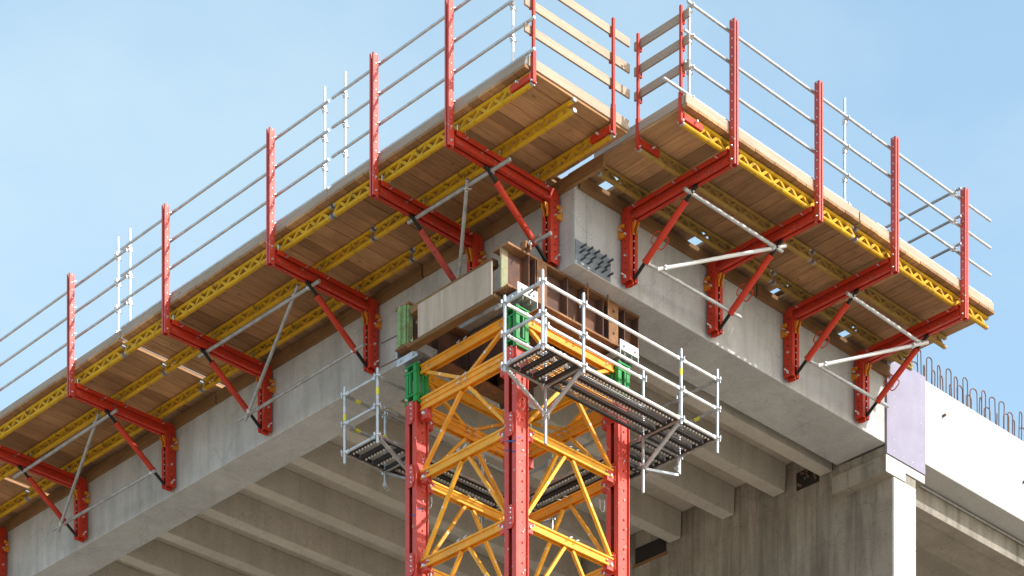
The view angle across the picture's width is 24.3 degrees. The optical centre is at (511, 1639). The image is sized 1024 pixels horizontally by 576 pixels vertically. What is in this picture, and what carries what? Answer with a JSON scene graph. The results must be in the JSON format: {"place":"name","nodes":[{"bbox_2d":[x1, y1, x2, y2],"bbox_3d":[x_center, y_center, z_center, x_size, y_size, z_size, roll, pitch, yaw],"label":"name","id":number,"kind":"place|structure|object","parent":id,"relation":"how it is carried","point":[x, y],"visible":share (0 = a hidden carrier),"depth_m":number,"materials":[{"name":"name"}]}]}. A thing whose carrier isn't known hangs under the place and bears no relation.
{"place":"outdoors","nodes":[
{"label":"outdoors","id":0,"kind":"place"},
{"bbox_2d":[0,0,1023,441],"label":"sky","id":1,"kind":"structure","parent":0,"point":[113,112],"materials":[{"name":"blue"}]},
{"label":"ground","id":2,"kind":"structure","parent":0,"visible":0},
{"bbox_2d":[397,281,638,575],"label":"shoring tower","id":3,"kind":"structure","parent":2,"relation":"on","point":[515,443],"depth_m":35.02,"materials":[{"name":"metal"}]},
{"bbox_2d":[407,258,501,351],"bbox_3d":[-0.829,-19.290,34.302,0.190,0.640,1.860,0,0,-44],"label":"bearer timber","id":4,"kind":"object","parent":3,"relation":"on","point":[455,321],"visible":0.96,"depth_m":34.24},
{"bbox_2d":[418,260,492,337],"bbox_3d":[-0.825,-19.273,34.180,0.025,0.485,1.560,0,0,-44],"label":"plywood board","id":5,"kind":"object","parent":4,"relation":"on","point":[466,292],"visible":1,"depth_m":34.15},
{"bbox_2d":[395,301,533,405],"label":"steel beam","id":6,"kind":"structure","parent":3,"relation":"on","point":[407,327],"depth_m":35.66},
{"bbox_2d":[469,314,591,389],"bbox_3d":[0.320,-19.370,35.508,1.000,0.580,1.740,0,0,-44],"label":"cross packing","id":7,"kind":"object","parent":3,"relation":"on","point":[478,351],"visible":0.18,"depth_m":35.49,"materials":[{"name":"yellow metal"}]},
{"bbox_2d":[341,269,720,529],"bbox_3d":[0.267,-17.922,35.470,3.808,1.845,4.338,0,0,-44],"label":"access scaffold","id":8,"kind":"object","parent":3,"relation":"attached to","point":[666,431],"visible":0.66,"depth_m":34.95,"materials":[{"name":"metal"}]},
{"bbox_2d":[493,241,639,358],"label":"steel beam","id":9,"kind":"structure","parent":3,"relation":"on","point":[520,265],"depth_m":34.40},
{"bbox_2d":[543,444,924,575],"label":"pier wall","id":10,"kind":"structure","parent":2,"relation":"on","point":[855,516],"depth_m":40.49,"materials":[{"name":"concrete"}]},
{"bbox_2d":[115,374,971,575],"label":"ceiling slab","id":11,"kind":"structure","parent":10,"relation":"on","point":[928,563],"depth_m":42.28,"materials":[{"name":"concrete"}]},
{"bbox_2d":[89,561,150,575],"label":"ceiling rib","id":12,"kind":"object","parent":11,"relation":"attached to","point":[114,568],"depth_m":44.55,"materials":[{"name":"concrete"}]},
{"bbox_2d":[118,539,245,575],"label":"ceiling rib","id":13,"kind":"object","parent":11,"relation":"attached to","point":[157,557],"visible":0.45,"depth_m":43.91,"materials":[{"name":"concrete"}]},
{"bbox_2d":[158,516,339,575],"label":"ceiling rib","id":14,"kind":"object","parent":11,"relation":"attached to","point":[216,542],"visible":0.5,"depth_m":43.43,"materials":[{"name":"concrete"}]},
{"bbox_2d":[201,492,404,575],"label":"ceiling rib","id":15,"kind":"object","parent":11,"relation":"attached to","point":[282,528],"visible":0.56,"depth_m":42.90,"materials":[{"name":"concrete"}]},
{"bbox_2d":[6,185,613,575],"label":"edge girder","id":16,"kind":"object","parent":11,"relation":"attached to","point":[221,454],"visible":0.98,"depth_m":39.66,"materials":[{"name":"concrete"}]},
{"bbox_2d":[0,527,8,575],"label":"scaffold bracket","id":17,"kind":"object","parent":16,"relation":"attached to","point":[4,546],"visible":1,"depth_m":44.50,"materials":[{"name":"metal"}]},
{"bbox_2d":[0,489,28,517],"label":"lattice girder","id":18,"kind":"object","parent":17,"relation":"on","point":[11,502],"visible":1,"depth_m":43.76,"materials":[{"name":"yellow paint"}]},
{"bbox_2d":[0,477,48,524],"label":"plank deck","id":19,"kind":"structure","parent":18,"relation":"on","point":[10,488],"depth_m":43.69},
{"bbox_2d":[0,445,89,542],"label":"scaffold bracket","id":20,"kind":"object","parent":16,"relation":"attached to","point":[21,462],"visible":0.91,"depth_m":42.28,"materials":[{"name":"metal"}]},
{"bbox_2d":[0,344,125,439],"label":"lattice girder","id":21,"kind":"object","parent":20,"relation":"on","point":[58,391],"visible":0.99,"depth_m":39.94,"materials":[{"name":"yellow paint"}]},
{"bbox_2d":[0,338,224,493],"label":"plank deck","id":22,"kind":"structure","parent":21,"relation":"on","point":[135,365],"depth_m":40.52,"materials":[{"name":"wood"}]},
{"bbox_2d":[0,330,120,417],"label":"toe board","id":23,"kind":"object","parent":22,"relation":"on","point":[78,361],"visible":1,"depth_m":39.74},
{"bbox_2d":[114,237,121,337],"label":"upright tube","id":24,"kind":"object","parent":22,"relation":"on","point":[118,286],"visible":1,"depth_m":38.66,"materials":[{"name":"white metal"}]},
{"bbox_2d":[0,248,127,341],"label":"guard rail","id":25,"kind":"object","parent":24,"relation":"attached to","point":[62,295],"visible":1,"depth_m":39.89,"materials":[{"name":"metal"}]},
{"bbox_2d":[0,275,127,366],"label":"guard rail","id":26,"kind":"object","parent":24,"relation":"attached to","point":[62,321],"visible":1,"depth_m":39.89,"materials":[{"name":"metal"}]},
{"bbox_2d":[0,301,127,390],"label":"guard rail","id":27,"kind":"object","parent":24,"relation":"attached to","point":[62,347],"visible":1,"depth_m":39.88,"materials":[{"name":"metal"}]},
{"bbox_2d":[13,409,117,478],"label":"brace tube","id":28,"kind":"object","parent":20,"relation":"attached to","point":[73,438],"visible":1,"depth_m":40.87,"materials":[{"name":"metal"}]},
{"bbox_2d":[57,412,100,531],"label":"brace tube","id":29,"kind":"object","parent":20,"relation":"attached to","point":[60,523],"visible":1,"depth_m":41.27,"materials":[{"name":"metal"}]},
{"bbox_2d":[51,469,155,531],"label":"brace tube","id":30,"kind":"object","parent":20,"relation":"attached to","point":[129,485],"visible":1,"depth_m":41.46,"materials":[{"name":"metal"}]},
{"bbox_2d":[67,272,177,491],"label":"scaffold bracket","id":31,"kind":"object","parent":16,"relation":"attached to","point":[107,405],"visible":1,"depth_m":40.07,"materials":[{"name":"metal"}]},
{"bbox_2d":[0,363,165,480],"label":"lattice girder","id":32,"kind":"object","parent":31,"relation":"on","point":[135,390],"visible":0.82,"depth_m":40.83,"materials":[{"name":"yellow paint"}]},
{"bbox_2d":[27,380,203,499],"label":"lattice girder","id":33,"kind":"object","parent":31,"relation":"on","point":[163,407],"visible":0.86,"depth_m":41.40,"materials":[{"name":"yellow paint"}]},
{"bbox_2d":[162,203,274,435],"bbox_3d":[-4.731,-21.177,38.207,2.146,2.905,0.380,0,0,-44],"label":"scaffold bracket","id":34,"kind":"object","parent":16,"relation":"attached to","point":[180,332],"visible":0.98,"depth_m":38.15,"materials":[{"name":"metal"}]},
{"bbox_2d":[0,153,605,532],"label":"edge timber","id":35,"kind":"object","parent":16,"relation":"attached to","point":[591,168],"visible":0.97,"depth_m":38.02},
{"bbox_2d":[266,127,381,374],"bbox_3d":[-2.886,-21.177,36.318,2.146,2.905,0.380,0,0,-44],"label":"scaffold bracket","id":36,"kind":"object","parent":16,"relation":"attached to","point":[363,304],"visible":1,"depth_m":36.28,"materials":[{"name":"metal"}]},
{"bbox_2d":[124,204,333,355],"bbox_3d":[-4.460,-20.938,36.709,0.073,0.199,5.227,0,0,-44],"label":"lattice girder","id":37,"kind":"object","parent":36,"relation":"on","point":[251,262],"visible":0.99,"depth_m":36.56,"materials":[{"name":"metal"}]},
{"bbox_2d":[122,198,431,384],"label":"plank deck","id":38,"kind":"structure","parent":37,"relation":"on","point":[323,242],"depth_m":36.97,"materials":[{"name":"wood"}]},
{"bbox_2d":[126,228,133,324],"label":"upright tube","id":39,"kind":"object","parent":38,"relation":"on","point":[129,275],"visible":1,"depth_m":38.42,"materials":[{"name":"white metal"}]},
{"bbox_2d":[120,187,328,328],"bbox_3d":[-4.511,-21.256,36.653,0.043,0.053,5.230,0,0,-44],"label":"guard rail","id":40,"kind":"object","parent":39,"relation":"attached to","point":[210,267],"visible":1,"depth_m":36.63,"materials":[{"name":"metal"}]},
{"bbox_2d":[120,99,329,250],"bbox_3d":[-4.511,-22.536,36.653,0.043,0.053,5.230,0,0,-44],"label":"guard rail","id":41,"kind":"object","parent":39,"relation":"attached to","point":[309,114],"visible":1,"depth_m":36.50,"materials":[{"name":"metal"}]},
{"bbox_2d":[120,129,329,276],"bbox_3d":[-4.511,-22.106,36.653,0.043,0.053,5.230,0,0,-44],"label":"guard rail","id":42,"kind":"object","parent":39,"relation":"attached to","point":[302,148],"visible":1,"depth_m":36.49,"materials":[{"name":"metal"}]},
{"bbox_2d":[120,158,329,303],"bbox_3d":[-4.511,-21.676,36.653,0.043,0.053,5.230,0,0,-44],"label":"guard rail","id":43,"kind":"object","parent":39,"relation":"attached to","point":[229,227],"visible":1,"depth_m":36.49,"materials":[{"name":"metal"}]},
{"bbox_2d":[121,190,327,336],"bbox_3d":[-4.508,-21.145,36.614,0.035,0.125,5.170,0,0,-44],"label":"toe board","id":44,"kind":"object","parent":38,"relation":"on","point":[235,255],"visible":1,"depth_m":36.46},
{"bbox_2d":[198,279,320,357],"bbox_3d":[-3.969,-20.610,37.105,0.116,0.077,3.020,0,0,-44],"label":"brace tube","id":45,"kind":"object","parent":36,"relation":"attached to","point":[261,317],"visible":1,"depth_m":37.03,"materials":[{"name":"metal"}]},
{"bbox_2d":[244,283,299,421],"bbox_3d":[-3.791,-20.250,37.444,0.116,0.933,2.564,0,0,-25],"label":"brace tube","id":46,"kind":"object","parent":45,"relation":"attached to","point":[249,411],"visible":1,"depth_m":37.42,"materials":[{"name":"metal"}]},
{"bbox_2d":[164,227,374,373],"bbox_3d":[-3.888,-20.938,37.268,0.073,0.199,5.227,0,0,-44],"label":"lattice girder","id":47,"kind":"object","parent":36,"relation":"on","point":[293,282],"visible":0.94,"depth_m":37.14,"materials":[{"name":"metal"}]},
{"bbox_2d":[236,343,364,422],"bbox_3d":[-3.382,-19.940,37.735,0.116,0.077,3.160,0,0,-44],"label":"brace tube","id":48,"kind":"object","parent":36,"relation":"attached to","point":[307,378],"visible":1,"depth_m":37.63,"materials":[{"name":"metal"}]},
{"bbox_2d":[202,248,413,390],"bbox_3d":[-3.337,-20.938,37.806,0.073,0.199,5.227,0,0,-44],"label":"lattice girder","id":49,"kind":"object","parent":36,"relation":"on","point":[365,287],"visible":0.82,"depth_m":37.62,"materials":[{"name":"metal"}]},
{"bbox_2d":[369,51,485,281],"bbox_3d":[-1.237,-21.177,34.630,2.146,2.905,0.380,0,0,-44],"label":"scaffold bracket","id":50,"kind":"object","parent":16,"relation":"attached to","point":[381,190],"visible":0.73,"depth_m":34.37,"materials":[{"name":"metal"}]},
{"bbox_2d":[445,0,561,267],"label":"scaffold bracket","id":51,"kind":"object","parent":16,"relation":"attached to","point":[545,195],"visible":0.97,"depth_m":33.48,"materials":[{"name":"metal"}]},
{"bbox_2d":[333,71,534,216],"bbox_3d":[-1.162,-20.938,33.333,0.073,0.199,4.147,0,0,-44],"label":"lattice girder","id":52,"kind":"object","parent":51,"relation":"attached to","point":[436,139],"visible":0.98,"depth_m":33.30,"materials":[{"name":"metal"}]},
{"bbox_2d":[327,63,626,257],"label":"plank deck","id":53,"kind":"structure","parent":52,"relation":"on","point":[543,97],"depth_m":33.62,"materials":[{"name":"wood"}]},
{"bbox_2d":[341,71,348,178],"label":"upright tube","id":54,"kind":"object","parent":53,"relation":"on","point":[345,124],"visible":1,"depth_m":34.58,"materials":[{"name":"white metal"}]},
{"bbox_2d":[331,0,470,99],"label":"guard rail","id":55,"kind":"object","parent":54,"relation":"attached to","point":[405,45],"visible":1,"depth_m":33.62,"materials":[{"name":"metal"}]},
{"bbox_2d":[331,0,514,128],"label":"guard rail","id":56,"kind":"object","parent":54,"relation":"attached to","point":[441,50],"visible":1,"depth_m":33.28,"materials":[{"name":"metal"}]},
{"bbox_2d":[328,56,526,195],"bbox_3d":[-1.248,-21.145,33.278,0.035,0.125,4.100,0,0,-44],"label":"toe board","id":57,"kind":"object","parent":53,"relation":"on","point":[477,91],"visible":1,"depth_m":33.15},
{"bbox_2d":[508,1,516,64],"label":"upright tube","id":58,"kind":"object","parent":53,"relation":"on","point":[512,36],"visible":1,"depth_m":32.08,"materials":[{"name":"white metal"}]},
{"bbox_2d":[331,15,535,158],"bbox_3d":[-1.163,-21.670,33.227,0.043,0.041,4.190,0,0,-44],"label":"guard rail","id":59,"kind":"object","parent":58,"relation":"attached to","point":[467,63],"visible":1,"depth_m":33.12,"materials":[{"name":"metal"}]},
{"bbox_2d":[331,47,535,185],"bbox_3d":[-1.163,-21.250,33.227,0.043,0.041,4.190,0,0,-44],"label":"guard rail","id":60,"kind":"object","parent":58,"relation":"attached to","point":[531,50],"visible":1,"depth_m":33.04,"materials":[{"name":"metal"}]},
{"bbox_2d":[527,55,628,130],"bbox_3d":[0.922,-21.150,32.510,1.970,0.140,0.035,0,0,-44],"label":"toe board","id":61,"kind":"object","parent":53,"relation":"on","point":[575,90],"visible":1,"depth_m":32.46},
{"bbox_2d":[510,0,536,92],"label":"end guard post","id":62,"kind":"object","parent":52,"relation":"attached to","point":[522,82],"visible":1,"depth_m":31.82,"materials":[{"name":"red paint"}]},
{"bbox_2d":[524,22,629,98],"bbox_3d":[0.904,-21.593,32.507,2.061,0.143,0.030,0,0,-44],"label":"guard board","id":63,"kind":"object","parent":62,"relation":"attached to","point":[567,54],"visible":1,"depth_m":32.46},
{"bbox_2d":[524,0,629,73],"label":"guard board","id":64,"kind":"object","parent":62,"relation":"attached to","point":[567,28],"visible":1,"depth_m":32.48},
{"bbox_2d":[558,0,629,47],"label":"guard board","id":65,"kind":"object","parent":62,"relation":"attached to","point":[589,16],"visible":1,"depth_m":32.73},
{"bbox_2d":[407,157,510,224],"bbox_3d":[-0.762,-20.610,33.822,0.116,0.077,2.121,0,0,-44],"label":"brace tube","id":66,"kind":"object","parent":51,"relation":"attached to","point":[460,190],"visible":1,"depth_m":33.80,"materials":[{"name":"metal"}]},
{"bbox_2d":[374,97,576,239],"bbox_3d":[-0.590,-20.938,33.892,0.073,0.199,4.147,0,0,-44],"label":"lattice girder","id":67,"kind":"object","parent":51,"relation":"attached to","point":[505,153],"visible":0.91,"depth_m":33.76,"materials":[{"name":"metal"}]},
{"bbox_2d":[413,123,614,260],"bbox_3d":[-0.039,-20.938,34.430,0.073,0.199,4.147,0,0,-44],"label":"lattice girder","id":68,"kind":"object","parent":51,"relation":"attached to","point":[543,177],"visible":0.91,"depth_m":34.30,"materials":[{"name":"metal"}]},
{"bbox_2d":[590,17,615,144],"bbox_3d":[1.273,-21.665,33.059,0.200,1.610,0.425,0,0,-44],"label":"end guard post","id":69,"kind":"object","parent":68,"relation":"attached to","point":[602,133],"visible":1,"depth_m":32.92,"materials":[{"name":"red paint"}]},
{"bbox_2d":[245,468,503,575],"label":"ceiling rib","id":70,"kind":"object","parent":11,"relation":"attached to","point":[306,496],"visible":0.56,"depth_m":42.01,"materials":[{"name":"concrete"}]},
{"bbox_2d":[290,441,580,575],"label":"ceiling rib","id":71,"kind":"object","parent":11,"relation":"attached to","point":[324,460],"visible":0.57,"depth_m":41.16,"materials":[{"name":"concrete"}]},
{"bbox_2d":[339,415,605,553],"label":"ceiling rib","id":72,"kind":"object","parent":11,"relation":"attached to","point":[570,525],"visible":0.3,"depth_m":40.73,"materials":[{"name":"concrete"}]},
{"bbox_2d":[389,389,680,542],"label":"ceiling rib","id":73,"kind":"object","parent":11,"relation":"attached to","point":[654,516],"visible":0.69,"depth_m":41.65,"materials":[{"name":"concrete"}]},
{"bbox_2d":[442,377,734,518],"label":"ceiling rib","id":74,"kind":"object","parent":11,"relation":"attached to","point":[701,489],"visible":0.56,"depth_m":40.73,"materials":[{"name":"concrete"}]},
{"bbox_2d":[581,362,785,496],"bbox_3d":[2.191,-19.958,38.567,6.748,0.476,0.309,0,0,-44],"label":"ceiling rib","id":75,"kind":"object","parent":11,"relation":"attached to","point":[742,460],"visible":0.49,"depth_m":39.97,"materials":[{"name":"concrete"}]},
{"bbox_2d":[630,355,831,475],"bbox_3d":[2.904,-19.958,37.837,6.748,0.476,0.266,0,0,-44],"label":"ceiling rib","id":76,"kind":"object","parent":11,"relation":"attached to","point":[767,436],"visible":0.27,"depth_m":38.62,"materials":[{"name":"concrete"}]},
{"bbox_2d":[572,194,884,464],"bbox_3d":[3.262,-20.340,37.012,7.110,1.280,1.020,0,0,-44],"label":"edge girder","id":77,"kind":"object","parent":10,"relation":"on","point":[812,408],"visible":0.72,"depth_m":36.85,"materials":[{"name":"concrete"}]},
{"bbox_2d":[618,17,738,287],"bbox_3d":[2.386,-21.177,33.938,0.380,2.905,2.146,0,0,-44],"label":"scaffold bracket","id":78,"kind":"object","parent":77,"relation":"attached to","point":[695,178],"visible":1,"depth_m":33.91,"materials":[{"name":"metal"}]},
{"bbox_2d":[597,165,772,282],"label":"lattice girder","id":79,"kind":"object","parent":78,"relation":"on","point":[662,212],"visible":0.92,"depth_m":35.10,"materials":[{"name":"metal"}]},
{"bbox_2d":[645,261,741,318],"bbox_3d":[2.698,-19.964,35.150,2.141,0.087,0.116,0,0,-44],"label":"brace tube","id":80,"kind":"object","parent":78,"relation":"attached to","point":[693,290],"visible":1,"depth_m":35.13,"materials":[{"name":"metal"}]},
{"bbox_2d":[683,187,782,252],"bbox_3d":[3.230,-20.570,34.440,2.170,0.060,0.116,0,0,-44],"label":"brace tube","id":81,"kind":"object","parent":78,"relation":"attached to","point":[730,218],"visible":1,"depth_m":34.38,"materials":[{"name":"metal"}]},
{"bbox_2d":[679,111,854,239],"bbox_3d":[3.715,-20.938,34.044,3.877,0.199,0.073,0,0,-44],"label":"lattice girder","id":82,"kind":"object","parent":78,"relation":"on","point":[768,172],"visible":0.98,"depth_m":34.03,"materials":[{"name":"metal"}]},
{"bbox_2d":[678,5,702,131],"bbox_3d":[2.458,-21.665,32.801,0.425,1.610,0.200,0,0,-44],"label":"end guard post","id":83,"kind":"object","parent":82,"relation":"attached to","point":[689,120],"visible":1,"depth_m":32.66,"materials":[{"name":"red paint"}]},
{"bbox_2d":[634,33,689,76],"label":"guard board","id":84,"kind":"object","parent":83,"relation":"attached to","point":[658,57],"visible":1,"depth_m":32.97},
{"bbox_2d":[634,8,689,51],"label":"guard board","id":85,"kind":"object","parent":83,"relation":"attached to","point":[659,31],"visible":1,"depth_m":32.97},
{"bbox_2d":[634,59,689,101],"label":"guard board","id":86,"kind":"object","parent":83,"relation":"attached to","point":[653,85],"visible":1,"depth_m":32.98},
{"bbox_2d":[568,102,858,278],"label":"plank deck","id":87,"kind":"structure","parent":82,"relation":"on","point":[669,135],"depth_m":34.38,"materials":[{"name":"wood"}]},
{"bbox_2d":[594,94,684,158],"bbox_3d":[1.772,-21.150,33.235,0.035,0.130,1.700,0,0,-44],"label":"toe board","id":88,"kind":"object","parent":87,"relation":"on","point":[658,114],"visible":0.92,"depth_m":33.09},
{"bbox_2d":[685,93,858,218],"bbox_3d":[3.760,-21.155,33.948,3.860,0.130,0.035,0,0,-44],"label":"toe board","id":89,"kind":"object","parent":87,"relation":"on","point":[760,147],"visible":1,"depth_m":33.86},
{"bbox_2d":[842,98,849,203],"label":"upright tube","id":90,"kind":"object","parent":87,"relation":"on","point":[844,152],"visible":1,"depth_m":35.18,"materials":[{"name":"metal"}]},
{"bbox_2d":[683,28,870,163],"bbox_3d":[3.857,-22.100,34.077,4.180,0.041,0.043,0,0,-44],"label":"guard rail","id":91,"kind":"object","parent":90,"relation":"attached to","point":[756,81],"visible":1,"depth_m":33.98,"materials":[{"name":"metal"}]},
{"bbox_2d":[683,59,870,191],"bbox_3d":[3.857,-21.670,34.077,4.180,0.041,0.043,0,0,-44],"label":"guard rail","id":92,"kind":"object","parent":90,"relation":"attached to","point":[744,103],"visible":1,"depth_m":34.00,"materials":[{"name":"metal"}]},
{"bbox_2d":[686,0,870,134],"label":"guard rail","id":93,"kind":"object","parent":90,"relation":"attached to","point":[762,55],"visible":1,"depth_m":34.01,"materials":[{"name":"metal"}]},
{"bbox_2d":[578,179,889,377],"bbox_3d":[3.587,-20.870,36.572,7.340,0.180,0.056,0,0,-44],"label":"edge timber","id":94,"kind":"object","parent":77,"relation":"attached to","point":[652,227],"visible":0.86,"depth_m":36.32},
{"bbox_2d":[704,80,822,337],"bbox_3d":[3.742,-21.177,35.263,0.380,2.905,2.146,0,0,-44],"label":"scaffold bracket","id":95,"kind":"object","parent":77,"relation":"attached to","point":[795,225],"visible":0.94,"depth_m":35.18,"materials":[{"name":"metal"}]},
{"bbox_2d":[657,244,786,271],"bbox_3d":[3.087,-20.260,34.818,2.077,0.793,0.116,0,0,-19],"label":"brace tube","id":96,"kind":"object","parent":95,"relation":"attached to","point":[664,268],"visible":1,"depth_m":34.78,"materials":[{"name":"white metal"}]},
{"bbox_2d":[636,138,812,261],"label":"lattice girder","id":97,"kind":"object","parent":95,"relation":"on","point":[728,206],"visible":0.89,"depth_m":34.60,"materials":[{"name":"metal"}]},
{"bbox_2d":[635,33,659,157],"bbox_3d":[1.899,-21.665,33.374,0.425,1.610,0.200,0,0,-44],"label":"end guard post","id":98,"kind":"object","parent":97,"relation":"attached to","point":[640,143],"visible":1,"depth_m":33.24,"materials":[{"name":"red paint"}]},
{"bbox_2d":[781,136,898,382],"bbox_3d":[5.054,-21.177,36.545,0.380,2.905,2.146,0,0,-44],"label":"scaffold bracket","id":99,"kind":"object","parent":77,"relation":"attached to","point":[795,315],"visible":1,"depth_m":36.56,"materials":[{"name":"metal"}]},
{"bbox_2d":[771,271,913,370],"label":"lattice girder","id":100,"kind":"object","parent":99,"relation":"on","point":[796,289],"visible":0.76,"depth_m":37.71,"materials":[{"name":"metal"}]},
{"bbox_2d":[811,250,946,349],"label":"lattice girder","id":101,"kind":"object","parent":99,"relation":"on","point":[868,296],"visible":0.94,"depth_m":37.10,"materials":[{"name":"metal"}]},
{"bbox_2d":[853,228,988,329],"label":"lattice girder","id":102,"kind":"object","parent":99,"relation":"on","point":[910,268],"visible":0.96,"depth_m":36.52,"materials":[{"name":"metal"}]},
{"bbox_2d":[756,220,994,362],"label":"plank deck","id":103,"kind":"structure","parent":102,"relation":"on","point":[845,253],"depth_m":36.95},
{"bbox_2d":[859,212,993,310],"bbox_3d":[6.399,-21.155,36.526,3.460,0.130,0.035,0,0,-44],"label":"toe board","id":104,"kind":"object","parent":103,"relation":"on","point":[884,232],"visible":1,"depth_m":36.43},
{"bbox_2d":[852,187,968,423],"bbox_3d":[6.343,-21.177,37.803,0.380,2.905,2.146,0,0,-44],"label":"scaffold bracket","id":105,"kind":"object","parent":77,"relation":"attached to","point":[924,330],"visible":0.94,"depth_m":37.69,"materials":[{"name":"metal"}]},
{"bbox_2d":[817,340,928,367],"bbox_3d":[5.686,-20.220,37.358,1.906,0.713,0.116,0,0,-17],"label":"brace tube","id":106,"kind":"object","parent":105,"relation":"attached to","point":[861,356],"visible":1,"depth_m":37.34,"materials":[{"name":"white metal"}]},
{"bbox_2d":[870,162,991,248],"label":"guard rail","id":107,"kind":"object","parent":105,"relation":"attached to","point":[874,165],"visible":1,"depth_m":36.55,"materials":[{"name":"metal"}]},
{"bbox_2d":[885,361,924,474],"bbox_3d":[6.538,-20.340,39.461,1.060,1.640,0.047,0,0,-44],"label":"cover panel","id":108,"kind":"object","parent":10,"relation":"on","point":[905,425],"visible":0.95,"depth_m":39.45,"materials":[{"name":"metal"}]},
{"bbox_2d":[916,487,1023,575],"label":"deep cross beam","id":109,"kind":"structure","parent":10,"relation":"attached to","point":[957,537],"depth_m":41.97,"materials":[{"name":"concrete"}]},
{"bbox_2d":[923,381,1023,542],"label":"edge girder","id":110,"kind":"object","parent":109,"relation":"on","point":[974,462],"visible":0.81,"depth_m":40.96,"materials":[{"name":"concrete"}]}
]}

